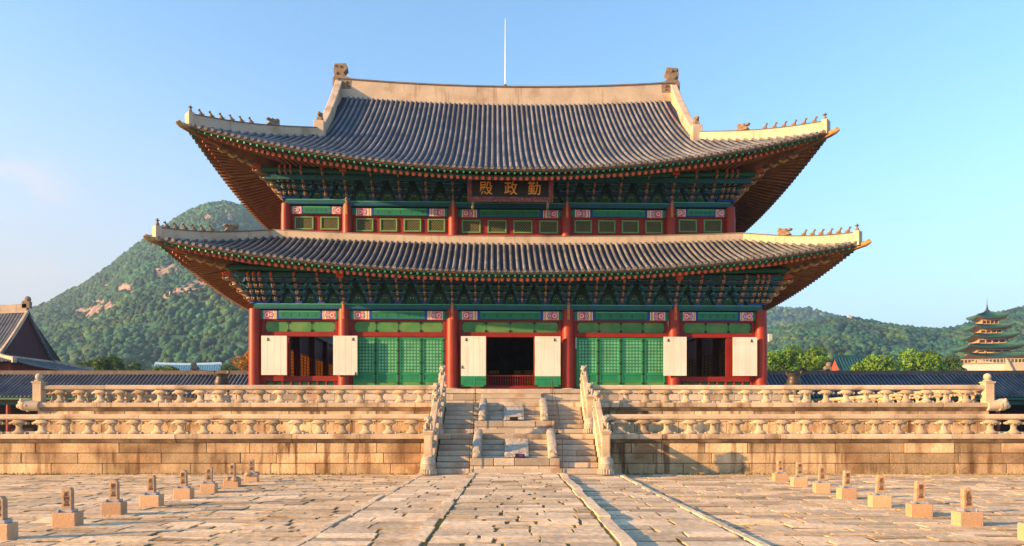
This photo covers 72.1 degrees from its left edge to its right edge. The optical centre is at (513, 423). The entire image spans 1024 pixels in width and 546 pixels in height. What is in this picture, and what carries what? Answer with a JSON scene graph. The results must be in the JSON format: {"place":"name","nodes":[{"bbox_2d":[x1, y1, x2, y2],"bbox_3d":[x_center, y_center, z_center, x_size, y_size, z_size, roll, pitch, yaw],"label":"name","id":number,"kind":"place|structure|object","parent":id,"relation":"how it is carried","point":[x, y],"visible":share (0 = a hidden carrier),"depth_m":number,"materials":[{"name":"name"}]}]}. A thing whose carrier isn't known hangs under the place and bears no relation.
{"place":"outdoors","nodes":[
{"label":"outdoors","id":0,"kind":"place"},
{"bbox_2d":[73,217,248,370],"bbox_3d":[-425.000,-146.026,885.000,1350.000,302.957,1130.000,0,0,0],"label":"mountain","id":1,"kind":"structure","parent":0,"point":[150,325],"depth_m":514.13,"materials":[{"name":"grey stone"}]},
{"bbox_2d":[75,208,231,316],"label":"rock outcrop","id":2,"kind":"object","parent":1,"relation":"on","point":[127,287],"visible":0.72,"depth_m":697.76,"materials":[{"name":"beige stone"}]},
{"bbox_2d":[29,200,337,370],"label":"forest","id":3,"kind":"object","parent":1,"relation":"on","point":[59,323],"visible":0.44,"depth_m":566.42,"materials":[{"name":"green plant"}]},
{"bbox_2d":[0,474,1023,545],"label":"courtyard paving","id":4,"kind":"structure","parent":0,"point":[998,501],"depth_m":14.92,"materials":[{"name":"stone"}]},
{"bbox_2d":[414,471,624,476],"bbox_3d":[0.210,1.800,24.030,6.920,0.200,1.940,0,0,0],"label":"stair apron","id":5,"kind":"object","parent":4,"relation":"on","point":[615,474],"visible":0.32,"depth_m":23.06,"materials":[{"name":"stone"}]},
{"bbox_2d":[419,391,614,474],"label":"stone staircase","id":6,"kind":"structure","parent":5,"relation":"on","point":[542,456],"depth_m":23.91,"materials":[{"name":"stone"}]},
{"bbox_2d":[466,404,562,474],"bbox_3d":[0.080,0.500,24.300,3.270,2.400,2.200,0,0,0],"label":"rope barrier","id":7,"kind":"object","parent":6,"relation":"on","point":[527,416],"visible":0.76,"depth_m":25.29,"materials":[{"name":"black metal"}]},
{"bbox_2d":[514,454,525,457],"bbox_3d":[0.220,1.090,23.593,0.400,0.140,0.175,0,0,0],"label":"floodlight","id":8,"kind":"object","parent":6,"relation":"on","point":[519,455],"visible":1,"depth_m":23.52,"materials":[{"name":"black metal"}]},
{"bbox_2d":[0,0,1023,337],"label":"sky","id":9,"kind":"structure","parent":0,"point":[925,98],"materials":[{"name":"blue"}]},
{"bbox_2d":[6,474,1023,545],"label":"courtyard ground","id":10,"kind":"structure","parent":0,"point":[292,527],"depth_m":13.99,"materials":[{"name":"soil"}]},
{"bbox_2d":[0,496,17,539],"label":"rank stone","id":11,"kind":"object","parent":10,"relation":"on","point":[8,529],"visible":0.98,"depth_m":10.84,"materials":[{"name":"stone"}]},
{"bbox_2d":[52,487,83,526],"bbox_3d":[-7.841,1.497,12.380,0.407,0.727,0.260,0,0,-1],"label":"rank stone","id":12,"kind":"object","parent":10,"relation":"on","point":[67,514],"visible":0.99,"depth_m":12.32,"materials":[{"name":"stone"}]},
{"bbox_2d":[101,480,126,515],"bbox_3d":[-7.849,1.491,13.830,0.384,0.737,0.260,0,0,-4],"label":"rank stone","id":13,"kind":"object","parent":10,"relation":"on","point":[114,504],"visible":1,"depth_m":13.76,"materials":[{"name":"stone"}]},
{"bbox_2d":[140,475,163,506],"bbox_3d":[-7.826,1.494,15.230,0.409,0.733,0.260,0,0,-3],"label":"rank stone","id":14,"kind":"object","parent":10,"relation":"on","point":[151,496],"visible":0.97,"depth_m":15.15,"materials":[{"name":"stone"}]},
{"bbox_2d":[173,470,193,498],"bbox_3d":[-7.885,1.487,16.830,0.397,0.746,0.260,0,0,-2],"label":"rank stone","id":15,"kind":"object","parent":10,"relation":"on","point":[183,490],"visible":0.99,"depth_m":16.73,"materials":[{"name":"stone"}]},
{"bbox_2d":[200,467,217,492],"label":"rank stone","id":16,"kind":"object","parent":10,"relation":"on","point":[208,485],"visible":0.94,"depth_m":18.27,"materials":[{"name":"stone"}]},
{"bbox_2d":[223,463,240,486],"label":"rank stone","id":17,"kind":"object","parent":10,"relation":"on","point":[232,479],"visible":0.98,"depth_m":19.91,"materials":[{"name":"stone"}]},
{"bbox_2d":[244,459,259,481],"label":"rank stone","id":18,"kind":"object","parent":10,"relation":"on","point":[252,474],"visible":0.98,"depth_m":21.62,"materials":[{"name":"stone"}]},
{"bbox_2d":[0,431,1023,473],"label":"stone terrace","id":19,"kind":"structure","parent":10,"relation":"on","point":[630,453],"depth_m":24.98,"materials":[{"name":"stone"}]},
{"bbox_2d":[0,414,429,433],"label":"stone balustrade","id":20,"kind":"object","parent":19,"relation":"on","point":[111,421],"visible":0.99,"depth_m":25.00,"materials":[{"name":"stone"}]},
{"bbox_2d":[431,365,594,433],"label":"stone staircase","id":21,"kind":"structure","parent":19,"relation":"on","point":[573,420],"depth_m":27.70,"materials":[{"name":"stone"}]},
{"bbox_2d":[509,417,518,420],"bbox_3d":[0.020,-0.168,27.343,0.400,0.140,0.175,0,0,0],"label":"floodlight","id":22,"kind":"object","parent":21,"relation":"on","point":[513,418],"visible":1,"depth_m":27.27,"materials":[{"name":"black metal"}]},
{"bbox_2d":[473,378,556,432],"bbox_3d":[0.040,-0.750,28.150,3.430,2.300,2.500,0,0,0],"label":"rope barrier","id":23,"kind":"object","parent":21,"relation":"on","point":[529,388],"visible":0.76,"depth_m":29.29,"materials":[{"name":"black metal"}]},
{"bbox_2d":[16,398,1010,432],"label":"stone terrace","id":24,"kind":"structure","parent":19,"relation":"on","point":[27,405],"depth_m":28.88,"materials":[{"name":"stone"}]},
{"bbox_2d":[46,390,196,402],"bbox_3d":[-19.547,-1.198,43.060,0.300,0.716,27.670,0,0,0],"label":"stone balustrade","id":25,"kind":"object","parent":24,"relation":"on","point":[127,397],"visible":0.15,"depth_m":34.52,"materials":[{"name":"stone"}]},
{"bbox_2d":[211,371,231,402],"bbox_3d":[-14.100,-1.676,34.000,0.961,1.702,0.961,0,0,0],"label":"incense burner","id":26,"kind":"object","parent":24,"relation":"on","point":[221,379],"visible":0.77,"depth_m":33.76,"materials":[{"name":"metal"}]},
{"bbox_2d":[31,373,433,402],"bbox_3d":[-11.383,-1.450,29.000,16.755,1.220,0.420,0,0,0],"label":"stone balustrade","id":27,"kind":"object","parent":24,"relation":"on","point":[40,387],"visible":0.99,"depth_m":28.91,"materials":[{"name":"stone"}]},
{"bbox_2d":[143,20,871,402],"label":"palace hall","id":28,"kind":"structure","parent":24,"relation":"on","point":[377,250],"depth_m":41.97,"materials":[{"name":"wood"}]},
{"bbox_2d":[295,216,313,229],"bbox_3d":[-12.665,-12.120,42.590,1.130,0.800,0.075,0,0,-1],"label":"window","id":29,"kind":"structure","parent":28,"relation":"in","point":[301,222],"depth_m":42.59,"materials":[{"name":"green wood"}]},
{"bbox_2d":[320,216,338,229],"bbox_3d":[-11.121,-12.120,42.631,1.130,0.800,0.075,0,0,-1],"label":"window","id":30,"kind":"structure","parent":28,"relation":"in","point":[326,223],"depth_m":42.63,"materials":[{"name":"green wood"}]},
{"bbox_2d":[353,337,376,384],"bbox_3d":[-8.821,-3.640,41.863,1.395,2.960,0.142,0,0,-1],"label":"door","id":31,"kind":"structure","parent":28,"relation":"in","point":[367,350],"depth_m":41.85,"materials":[{"name":"wood"}]},
{"bbox_2d":[356,218,373,231],"bbox_3d":[-9.024,-12.032,42.686,1.060,0.800,0.075,0,0,-1],"label":"window","id":32,"kind":"structure","parent":28,"relation":"in","point":[362,224],"depth_m":42.69,"materials":[{"name":"green wood"}]},
{"bbox_2d":[376,337,399,384],"bbox_3d":[-7.467,-3.640,41.898,1.395,2.960,0.142,0,0,-1],"label":"door","id":33,"kind":"structure","parent":28,"relation":"in","point":[387,354],"depth_m":41.88,"materials":[{"name":"wood"}]},
{"bbox_2d":[380,218,396,231],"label":"window","id":34,"kind":"structure","parent":28,"relation":"in","point":[386,224],"depth_m":42.73,"materials":[{"name":"green wood"}]},
{"bbox_2d":[399,337,422,384],"bbox_3d":[-6.112,-3.640,41.934,1.395,2.960,0.142,0,0,-1],"label":"door","id":35,"kind":"structure","parent":28,"relation":"in","point":[410,354],"depth_m":41.92,"materials":[{"name":"wood"}]},
{"bbox_2d":[404,219,420,231],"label":"window","id":36,"kind":"structure","parent":28,"relation":"in","point":[410,225],"depth_m":42.76,"materials":[{"name":"green wood"}]},
{"bbox_2d":[422,337,444,384],"bbox_3d":[-4.758,-3.640,41.969,1.395,2.960,0.142,0,0,-1],"label":"door","id":37,"kind":"structure","parent":28,"relation":"in","point":[433,354],"depth_m":41.95,"materials":[{"name":"wood"}]},
{"bbox_2d":[428,219,444,231],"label":"window","id":38,"kind":"structure","parent":28,"relation":"in","point":[434,225],"depth_m":42.80,"materials":[{"name":"green wood"}]},
{"bbox_2d":[462,220,480,232],"bbox_3d":[-2.564,-11.990,42.855,1.160,0.800,0.075,0,0,-1],"label":"window","id":39,"kind":"structure","parent":28,"relation":"in","point":[468,226],"depth_m":42.85,"materials":[{"name":"green wood"}]},
{"bbox_2d":[488,220,506,232],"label":"window","id":40,"kind":"structure","parent":28,"relation":"in","point":[494,226],"depth_m":42.89,"materials":[{"name":"green wood"}]},
{"bbox_2d":[467,177,552,209],"bbox_3d":[-0.179,-13.518,41.228,5.020,1.856,0.692,0,0,-1],"label":"name plaque","id":41,"kind":"object","parent":28,"relation":"hanging from","point":[510,190],"visible":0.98,"depth_m":41.13,"materials":[{"name":"brown wood"}]},
{"bbox_2d":[513,220,531,233],"bbox_3d":[0.585,-11.990,42.938,1.160,0.800,0.075,0,0,-1],"label":"window","id":42,"kind":"structure","parent":28,"relation":"in","point":[519,226],"depth_m":42.94,"materials":[{"name":"green wood"}]},
{"bbox_2d":[539,220,557,233],"bbox_3d":[2.159,-11.990,42.979,1.160,0.800,0.075,0,0,-1],"label":"window","id":43,"kind":"structure","parent":28,"relation":"in","point":[545,226],"depth_m":42.98,"materials":[{"name":"green wood"}]},
{"bbox_2d":[574,220,591,232],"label":"window","id":44,"kind":"structure","parent":28,"relation":"in","point":[580,226],"depth_m":43.03,"materials":[{"name":"green wood"}]},
{"bbox_2d":[576,338,599,386],"bbox_3d":[4.470,-3.640,42.210,1.395,2.960,0.142,0,0,-2],"label":"door","id":45,"kind":"structure","parent":28,"relation":"in","point":[587,349],"depth_m":42.20,"materials":[{"name":"wood"}]},
{"bbox_2d":[598,220,614,232],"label":"window","id":46,"kind":"structure","parent":28,"relation":"in","point":[604,226],"depth_m":43.07,"materials":[{"name":"green wood"}]},
{"bbox_2d":[599,338,621,384],"bbox_3d":[5.828,-3.640,42.246,1.395,2.960,0.142,0,0,-1],"label":"door","id":47,"kind":"structure","parent":28,"relation":"in","point":[610,354],"depth_m":42.23,"materials":[{"name":"wood"}]},
{"bbox_2d":[622,220,638,233],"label":"window","id":48,"kind":"structure","parent":28,"relation":"in","point":[628,226],"depth_m":43.12,"materials":[{"name":"green wood"}]},
{"bbox_2d":[622,338,644,384],"bbox_3d":[7.183,-3.640,42.282,1.395,2.960,0.142,0,0,-1],"label":"door","id":49,"kind":"structure","parent":28,"relation":"in","point":[633,351],"depth_m":42.27,"materials":[{"name":"wood"}]},
{"bbox_2d":[645,220,661,233],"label":"window","id":50,"kind":"structure","parent":28,"relation":"in","point":[651,226],"depth_m":43.15,"materials":[{"name":"green wood"}]},
{"bbox_2d":[644,338,666,384],"bbox_3d":[8.538,-3.640,42.317,1.395,2.960,0.142,0,0,-1],"label":"door","id":51,"kind":"structure","parent":28,"relation":"in","point":[653,347],"depth_m":42.30,"materials":[{"name":"wood"}]},
{"bbox_2d":[678,219,696,232],"bbox_3d":[10.711,-12.120,43.202,1.130,0.800,0.075,0,0,-2],"label":"window","id":52,"kind":"structure","parent":28,"relation":"in","point":[684,225],"depth_m":43.21,"materials":[{"name":"green wood"}]},
{"bbox_2d":[703,219,721,232],"bbox_3d":[12.255,-12.120,43.242,1.130,0.800,0.075,0,0,-2],"label":"window","id":53,"kind":"structure","parent":28,"relation":"in","point":[709,225],"depth_m":43.24,"materials":[{"name":"green wood"}]},
{"bbox_2d":[592,373,995,402],"bbox_3d":[11.383,-1.450,29.000,16.755,1.220,0.420,0,0,0],"label":"stone balustrade","id":54,"kind":"object","parent":24,"relation":"on","point":[986,387],"visible":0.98,"depth_m":28.91,"materials":[{"name":"stone"}]},
{"bbox_2d":[785,371,802,402],"bbox_3d":[13.550,-1.676,34.000,0.961,1.702,0.961,0,0,0],"label":"incense burner","id":55,"kind":"object","parent":24,"relation":"on","point":[793,379],"visible":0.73,"depth_m":33.72,"materials":[{"name":"metal"}]},
{"bbox_2d":[811,390,980,402],"bbox_3d":[19.553,-1.198,43.060,0.300,0.716,27.670,0,0,0],"label":"stone balustrade","id":56,"kind":"object","parent":24,"relation":"on","point":[916,397],"visible":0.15,"depth_m":34.64,"materials":[{"name":"stone"}]},
{"bbox_2d":[604,414,1023,433],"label":"stone balustrade","id":57,"kind":"object","parent":19,"relation":"on","point":[851,421],"visible":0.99,"depth_m":25.00,"materials":[{"name":"stone"}]},
{"bbox_2d":[0,371,1023,431],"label":"cloister","id":58,"kind":"structure","parent":10,"relation":"on","point":[15,386],"depth_m":69.08,"materials":[{"name":"tile"}]},
{"bbox_2d":[1,429,1023,474],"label":"weeds","id":59,"kind":"object","parent":10,"relation":"on","point":[328,473],"visible":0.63,"depth_m":24.79,"materials":[{"name":"green plant"}]},
{"bbox_2d":[772,459,787,481],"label":"rank stone","id":60,"kind":"object","parent":10,"relation":"on","point":[779,475],"visible":0.98,"depth_m":21.64,"materials":[{"name":"stone"}]},
{"bbox_2d":[790,462,807,486],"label":"rank stone","id":61,"kind":"object","parent":10,"relation":"on","point":[799,479],"visible":0.99,"depth_m":19.97,"materials":[{"name":"stone"}]},
{"bbox_2d":[813,465,830,492],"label":"rank stone","id":62,"kind":"object","parent":10,"relation":"on","point":[821,485],"visible":0.98,"depth_m":18.23,"materials":[{"name":"stone"}]},
{"bbox_2d":[836,470,856,499],"bbox_3d":[7.926,1.492,16.730,0.380,0.736,0.260,0,0,-2],"label":"rank stone","id":63,"kind":"object","parent":10,"relation":"on","point":[845,490],"visible":0.99,"depth_m":16.65,"materials":[{"name":"stone"}]},
{"bbox_2d":[868,475,891,507],"bbox_3d":[7.856,1.482,15.079,0.402,0.756,0.260,0,0,7],"label":"rank stone","id":64,"kind":"object","parent":10,"relation":"on","point":[879,497],"visible":0.97,"depth_m":14.99,"materials":[{"name":"stone"}]},
{"bbox_2d":[906,481,932,517],"bbox_3d":[7.865,1.490,13.629,0.400,0.741,0.260,0,0,7],"label":"rank stone","id":65,"kind":"object","parent":10,"relation":"on","point":[919,506],"visible":1,"depth_m":13.55,"materials":[{"name":"stone"}]},
{"bbox_2d":[951,487,982,525],"bbox_3d":[7.956,1.491,12.330,0.415,0.737,0.260,0,0,-2],"label":"rank stone","id":66,"kind":"object","parent":10,"relation":"on","point":[966,514],"visible":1,"depth_m":12.26,"materials":[{"name":"stone"}]},
{"bbox_2d":[1017,522,1023,540],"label":"rank stone","id":67,"kind":"object","parent":10,"relation":"on","point":[1020,530],"visible":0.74,"depth_m":10.88,"materials":[{"name":"stone"}]},
{"bbox_2d":[289,472,770,545],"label":"royal path","id":68,"kind":"structure","parent":0,"point":[461,523],"depth_m":12.57,"materials":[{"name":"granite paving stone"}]},
{"bbox_2d":[827,352,846,361],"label":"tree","id":69,"kind":"object","parent":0,"point":[830,360],"visible":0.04,"depth_m":188.41,"materials":[{"name":"green plant"}]},
{"label":"ground","id":70,"kind":"structure","parent":0,"visible":0},
{"bbox_2d":[0,296,93,370],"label":"side hall","id":71,"kind":"structure","parent":70,"relation":"on","point":[25,345],"depth_m":84.75,"materials":[{"name":"tile"}]},
{"bbox_2d":[74,358,95,366],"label":"tree","id":72,"kind":"object","parent":70,"relation":"on","point":[88,363],"visible":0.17,"depth_m":119.34,"materials":[{"name":"green plant"}]},
{"bbox_2d":[91,354,127,370],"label":"tree","id":73,"kind":"object","parent":70,"relation":"on","point":[111,362],"visible":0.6,"depth_m":110.43,"materials":[{"name":"green plant"}]},
{"bbox_2d":[125,362,144,370],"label":"tree","id":74,"kind":"object","parent":70,"relation":"on","point":[132,366],"visible":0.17,"depth_m":118.32,"materials":[{"name":"green plant"}]},
{"bbox_2d":[151,365,180,370],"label":"tree","id":75,"kind":"object","parent":70,"relation":"on","point":[164,368],"visible":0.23,"depth_m":107.60,"materials":[{"name":"green plant"}]},
{"bbox_2d":[154,362,221,370],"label":"official hall","id":76,"kind":"structure","parent":70,"relation":"on","point":[214,366],"depth_m":269.67,"materials":[{"name":"blue tile"}]},
{"bbox_2d":[190,362,207,370],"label":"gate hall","id":77,"kind":"structure","parent":70,"relation":"on","point":[194,367],"depth_m":91.75,"materials":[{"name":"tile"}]},
{"bbox_2d":[220,364,238,370],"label":"tree","id":78,"kind":"object","parent":70,"relation":"on","point":[225,367],"visible":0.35,"depth_m":124.48,"materials":[{"name":"green plant"}]},
{"bbox_2d":[231,351,248,370],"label":"tree","id":79,"kind":"object","parent":70,"relation":"on","point":[243,361],"visible":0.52,"depth_m":109.15,"materials":[{"name":"orange plant"}]},
{"bbox_2d":[767,348,800,370],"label":"tree","id":80,"kind":"object","parent":70,"relation":"on","point":[779,361],"visible":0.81,"depth_m":116.26,"materials":[{"name":"green plant"}]},
{"bbox_2d":[781,344,827,370],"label":"tree","id":81,"kind":"object","parent":70,"relation":"on","point":[815,350],"visible":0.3,"depth_m":128.89,"materials":[{"name":"green plant"}]},
{"bbox_2d":[801,354,827,370],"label":"tree","id":82,"kind":"object","parent":70,"relation":"on","point":[816,362],"visible":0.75,"depth_m":123.25,"materials":[{"name":"green plant"}]},
{"bbox_2d":[816,362,832,370],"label":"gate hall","id":83,"kind":"structure","parent":70,"relation":"on","point":[828,367],"depth_m":91.75,"materials":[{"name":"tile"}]},
{"bbox_2d":[831,354,909,370],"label":"teal hall","id":84,"kind":"structure","parent":70,"relation":"on","point":[842,362],"depth_m":141.44,"materials":[{"name":"tile"}]},
{"bbox_2d":[850,353,906,370],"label":"tree","id":85,"kind":"object","parent":70,"relation":"on","point":[876,362],"visible":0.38,"depth_m":110.32,"materials":[{"name":"green plant"}]},
{"bbox_2d":[898,348,948,370],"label":"tree","id":86,"kind":"object","parent":70,"relation":"on","point":[931,360],"visible":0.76,"depth_m":118.70,"materials":[{"name":"green plant"}]},
{"bbox_2d":[941,354,967,370],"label":"tree","id":87,"kind":"object","parent":70,"relation":"on","point":[954,364],"visible":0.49,"depth_m":148.40,"materials":[{"name":"green plant"}]},
{"bbox_2d":[950,305,1023,370],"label":"pagoda","id":88,"kind":"object","parent":70,"relation":"on","point":[988,348],"visible":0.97,"depth_m":225.01,"materials":[{"name":"tile"}]},
{"bbox_3d":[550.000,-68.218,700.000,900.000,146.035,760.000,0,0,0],"label":"near hill","id":89,"kind":"structure","parent":0,"visible":0},
{"bbox_2d":[767,305,1023,358],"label":"forest","id":90,"kind":"object","parent":89,"relation":"on","point":[858,336],"visible":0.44,"depth_m":657.50,"materials":[{"name":"green plant"}]},
{"bbox_3d":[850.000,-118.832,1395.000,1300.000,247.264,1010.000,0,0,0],"label":"far hill","id":91,"kind":"structure","parent":0,"visible":0},
{"bbox_2d":[767,306,843,327],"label":"forest","id":92,"kind":"object","parent":91,"relation":"on","point":[777,315],"visible":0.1,"depth_m":1449.79,"materials":[{"name":"green plant"}]}
]}

